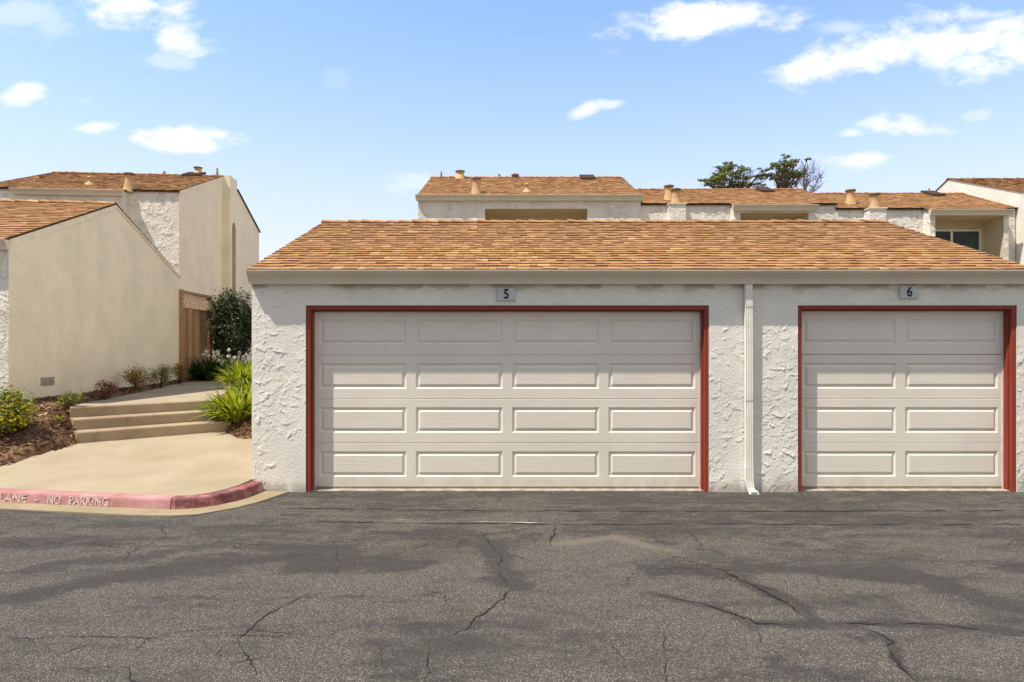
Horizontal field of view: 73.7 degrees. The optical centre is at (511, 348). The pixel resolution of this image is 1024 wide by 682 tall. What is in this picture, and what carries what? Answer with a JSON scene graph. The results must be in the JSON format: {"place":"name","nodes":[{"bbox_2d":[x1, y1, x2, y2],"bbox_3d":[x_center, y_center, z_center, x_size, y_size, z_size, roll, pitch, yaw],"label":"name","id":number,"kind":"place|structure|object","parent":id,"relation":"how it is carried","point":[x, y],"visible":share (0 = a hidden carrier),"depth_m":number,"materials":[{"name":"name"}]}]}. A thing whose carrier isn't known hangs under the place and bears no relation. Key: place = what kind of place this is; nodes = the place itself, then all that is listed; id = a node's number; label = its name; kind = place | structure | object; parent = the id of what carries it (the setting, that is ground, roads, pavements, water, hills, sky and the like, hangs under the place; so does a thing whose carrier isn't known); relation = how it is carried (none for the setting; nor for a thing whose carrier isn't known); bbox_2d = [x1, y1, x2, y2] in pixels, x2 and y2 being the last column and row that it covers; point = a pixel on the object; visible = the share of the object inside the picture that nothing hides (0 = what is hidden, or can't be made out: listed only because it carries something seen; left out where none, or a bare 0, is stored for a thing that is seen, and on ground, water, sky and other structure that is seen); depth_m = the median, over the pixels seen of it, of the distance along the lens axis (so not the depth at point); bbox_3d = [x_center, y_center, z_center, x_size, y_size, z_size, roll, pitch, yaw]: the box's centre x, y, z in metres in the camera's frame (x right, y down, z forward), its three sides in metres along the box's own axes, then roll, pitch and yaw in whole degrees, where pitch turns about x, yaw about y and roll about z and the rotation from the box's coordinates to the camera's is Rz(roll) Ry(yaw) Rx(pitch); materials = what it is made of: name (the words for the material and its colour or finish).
{"place":"outdoors","nodes":[
{"label":"outdoors","id":0,"kind":"place"},
{"bbox_2d":[0,364,251,498],"bbox_3d":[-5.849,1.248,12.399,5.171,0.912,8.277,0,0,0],"label":"bark mulch","id":1,"kind":"object","parent":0,"point":[49,398],"visible":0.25,"depth_m":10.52,"materials":[{"name":"brown wood"}]},
{"bbox_2d":[0,383,41,435],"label":"shrub","id":2,"kind":"object","parent":1,"relation":"on","point":[10,411],"visible":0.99,"depth_m":9.62,"materials":[{"name":"yellow plant"}]},
{"bbox_2d":[47,415,67,423],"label":"weed","id":3,"kind":"object","parent":1,"relation":"on","point":[60,417],"visible":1,"depth_m":10.16,"materials":[{"name":"green plant"}]},
{"bbox_2d":[56,389,86,408],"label":"shrub","id":4,"kind":"object","parent":1,"relation":"on","point":[71,399],"visible":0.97,"depth_m":10.61,"materials":[{"name":"green plant"}]},
{"bbox_2d":[0,199,180,400],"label":"garage","id":5,"kind":"structure","parent":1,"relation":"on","point":[89,295],"depth_m":12.86,"materials":[{"name":"beige paint"}]},
{"bbox_2d":[93,379,118,399],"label":"shrub","id":6,"kind":"object","parent":1,"relation":"on","point":[110,388],"visible":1,"depth_m":11.94,"materials":[{"name":"brown plant"}]},
{"bbox_2d":[118,363,152,389],"bbox_3d":[-7.723,0.585,14.023,0.629,0.666,0.754,0,0,-35],"label":"shrub","id":7,"kind":"object","parent":1,"relation":"on","point":[136,378],"visible":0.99,"depth_m":14.00,"materials":[{"name":"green plant"}]},
{"bbox_2d":[147,364,179,387],"bbox_3d":[-7.876,0.623,15.405,0.663,0.560,0.591,0,0,0],"label":"shrub","id":8,"kind":"object","parent":1,"relation":"on","point":[163,372],"visible":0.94,"depth_m":15.35,"materials":[{"name":"green plant"}]},
{"bbox_2d":[167,358,190,383],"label":"shrub","id":9,"kind":"object","parent":1,"relation":"on","point":[180,373],"visible":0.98,"depth_m":16.48,"materials":[{"name":"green plant"}]},
{"bbox_2d":[179,289,212,379],"bbox_3d":[-8.504,-0.246,18.406,0.090,2.492,2.201,0,0,-5],"label":"fence","id":10,"kind":"object","parent":1,"relation":"on","point":[194,337],"visible":0.81,"depth_m":18.09,"materials":[{"name":"brown wood"}]},
{"bbox_2d":[183,348,241,379],"bbox_3d":[-7.981,0.430,18.124,1.831,0.871,1.915,0,0,0],"label":"strap plant","id":11,"kind":"object","parent":1,"relation":"on","point":[205,370],"visible":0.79,"depth_m":17.77,"materials":[{"name":"green plant"}]},
{"bbox_2d":[189,383,251,421],"bbox_3d":[-4.714,0.927,11.750,1.626,0.700,1.573,0,0,0],"label":"strap plant","id":12,"kind":"object","parent":1,"relation":"on","point":[233,407],"visible":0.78,"depth_m":11.50,"materials":[{"name":"green plant"}]},
{"bbox_2d":[202,285,251,365],"bbox_3d":[-7.746,-0.492,19.039,1.622,2.542,1.590,0,0,0],"label":"shrub","id":13,"kind":"object","parent":1,"relation":"on","point":[230,318],"visible":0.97,"depth_m":18.74,"materials":[{"name":"green plant"}]},
{"bbox_2d":[212,361,251,387],"bbox_3d":[-5.917,0.581,15.114,1.508,0.656,1.533,0,0,-42],"label":"strap plant","id":14,"kind":"object","parent":1,"relation":"on","point":[234,375],"visible":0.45,"depth_m":14.80,"materials":[{"name":"green plant"}]},
{"bbox_2d":[216,356,251,374],"bbox_3d":[-6.545,0.521,17.119,1.654,0.679,1.600,0,0,0],"label":"strap plant","id":15,"kind":"object","parent":1,"relation":"on","point":[240,365],"visible":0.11,"depth_m":16.81,"materials":[{"name":"green plant"}]},
{"bbox_2d":[216,355,251,377],"bbox_3d":[-7.267,0.514,18.169,1.708,0.696,1.561,0,0,0],"label":"strap plant","id":16,"kind":"object","parent":1,"relation":"on","point":[228,356],"visible":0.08,"depth_m":17.96,"materials":[{"name":"green plant"}]},
{"bbox_2d":[221,379,251,398],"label":"strap plant","id":17,"kind":"object","parent":1,"relation":"on","point":[244,386],"visible":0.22,"depth_m":12.46,"materials":[{"name":"green plant"}]},
{"bbox_2d":[0,431,252,495],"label":"pavement","id":18,"kind":"structure","parent":0,"point":[195,464],"depth_m":8.99,"materials":[{"name":"beige concrete"}]},
{"bbox_2d":[0,166,260,365],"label":"house","id":19,"kind":"structure","parent":0,"point":[199,229],"depth_m":22.44,"materials":[{"name":"beige paint"}]},
{"bbox_2d":[71,380,231,406],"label":"path","id":20,"kind":"structure","parent":0,"point":[191,390],"depth_m":13.32,"materials":[{"name":"beige concrete"}]},
{"bbox_2d":[0,491,1023,681],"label":"parking lot","id":21,"kind":"structure","parent":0,"point":[538,623],"depth_m":5.09,"materials":[{"name":"grey asphalt"}]},
{"bbox_2d":[0,488,176,508],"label":"kerb","id":22,"kind":"structure","parent":21,"relation":"on","point":[144,501],"depth_m":7.73,"materials":[{"name":"red paint"}]},
{"bbox_2d":[0,491,288,515],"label":"gutter apron","id":23,"kind":"object","parent":21,"relation":"on","point":[250,500],"visible":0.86,"depth_m":7.58,"materials":[{"name":"concrete"}]},
{"bbox_2d":[171,481,262,508],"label":"kerb","id":24,"kind":"structure","parent":21,"relation":"on","point":[246,490],"depth_m":7.77,"materials":[{"name":"red paint"}]},
{"bbox_2d":[392,519,536,522],"bbox_3d":[1.571,1.792,7.293,5.697,0.005,0.353,0,0,-6],"label":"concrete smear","id":25,"kind":"object","parent":21,"relation":"on","point":[485,521],"visible":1,"depth_m":7.01},
{"bbox_2d":[6,500,1021,681],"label":"asphalt cracks","id":26,"kind":"object","parent":21,"relation":"on","point":[896,660],"visible":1,"depth_m":5.06,"materials":[{"name":"black asphalt"}]},
{"bbox_2d":[246,219,1023,493],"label":"garage","id":27,"kind":"structure","parent":21,"relation":"on","point":[771,355],"depth_m":8.68,"materials":[{"name":"white paint"}]},
{"bbox_2d":[497,288,515,300],"bbox_3d":[-0.071,-0.671,8.515,0.232,0.162,0.035,0,0,0],"label":"number sign","id":28,"kind":"object","parent":27,"relation":"attached to","point":[506,294],"visible":1,"depth_m":8.50,"materials":[{"name":"white paint"}]},
{"bbox_2d":[316,313,698,488],"bbox_3d":[-0.058,0.663,8.707,4.923,2.274,0.051,0,0,0],"label":"garage door","id":29,"kind":"structure","parent":27,"relation":"in","point":[404,400],"depth_m":8.68,"materials":[{"name":"metal"}]},
{"bbox_2d":[802,312,1001,488],"bbox_3d":[4.942,0.659,8.707,2.621,2.281,0.051,0,0,0],"label":"garage door","id":30,"kind":"structure","parent":27,"relation":"in","point":[891,400],"depth_m":8.68,"materials":[{"name":"metal"}]},
{"bbox_2d":[899,286,918,298],"bbox_3d":[4.951,-0.698,8.515,0.232,0.162,0.035,0,0,0],"label":"number sign","id":31,"kind":"object","parent":27,"relation":"attached to","point":[908,292],"visible":1,"depth_m":8.50,"materials":[{"name":"white paint"}]},
{"bbox_2d":[0,0,1023,261],"label":"sky","id":32,"kind":"structure","parent":0,"point":[317,110],"materials":[{"name":"blue"}]},
{"bbox_2d":[415,170,643,220],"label":"house","id":33,"kind":"structure","parent":0,"point":[460,195],"depth_m":20.70,"materials":[{"name":"beige paint"}]},
{"bbox_2d":[634,184,836,220],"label":"house","id":34,"kind":"structure","parent":0,"point":[668,202],"depth_m":20.84,"materials":[{"name":"beige paint"}]},
{"bbox_2d":[813,188,1017,261],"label":"house","id":35,"kind":"structure","parent":0,"point":[976,223],"depth_m":20.93,"materials":[{"name":"beige paint"}]},
{"bbox_2d":[935,229,981,251],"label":"window","id":36,"kind":"structure","parent":35,"relation":"in","point":[971,238],"depth_m":21.41,"materials":[{"name":"glass"}]},
{"bbox_2d":[935,177,1023,264],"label":"house","id":37,"kind":"structure","parent":0,"point":[1007,191],"depth_m":21.97,"materials":[{"name":"white paint"}]},
{"label":"ground","id":38,"kind":"structure","parent":0,"visible":0},
{"bbox_2d":[69,400,230,442],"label":"steps","id":39,"kind":"structure","parent":38,"relation":"on","point":[98,423],"depth_m":10.90,"materials":[{"name":"concrete"}]},
{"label":"terrain","id":40,"kind":"structure","parent":0,"visible":0},
{"bbox_2d":[697,161,773,188],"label":"tree","id":41,"kind":"object","parent":40,"relation":"on","point":[720,179],"visible":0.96,"depth_m":55.51,"materials":[{"name":"green plant"}]},
{"bbox_2d":[756,153,812,188],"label":"tree","id":42,"kind":"object","parent":40,"relation":"on","point":[786,173],"visible":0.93,"depth_m":55.07,"materials":[{"name":"green plant"}]},
{"bbox_2d":[794,157,827,192],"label":"tree","id":43,"kind":"object","parent":40,"relation":"on","point":[805,186],"visible":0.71,"depth_m":59.24,"materials":[{"name":"grey plant"}]}
]}

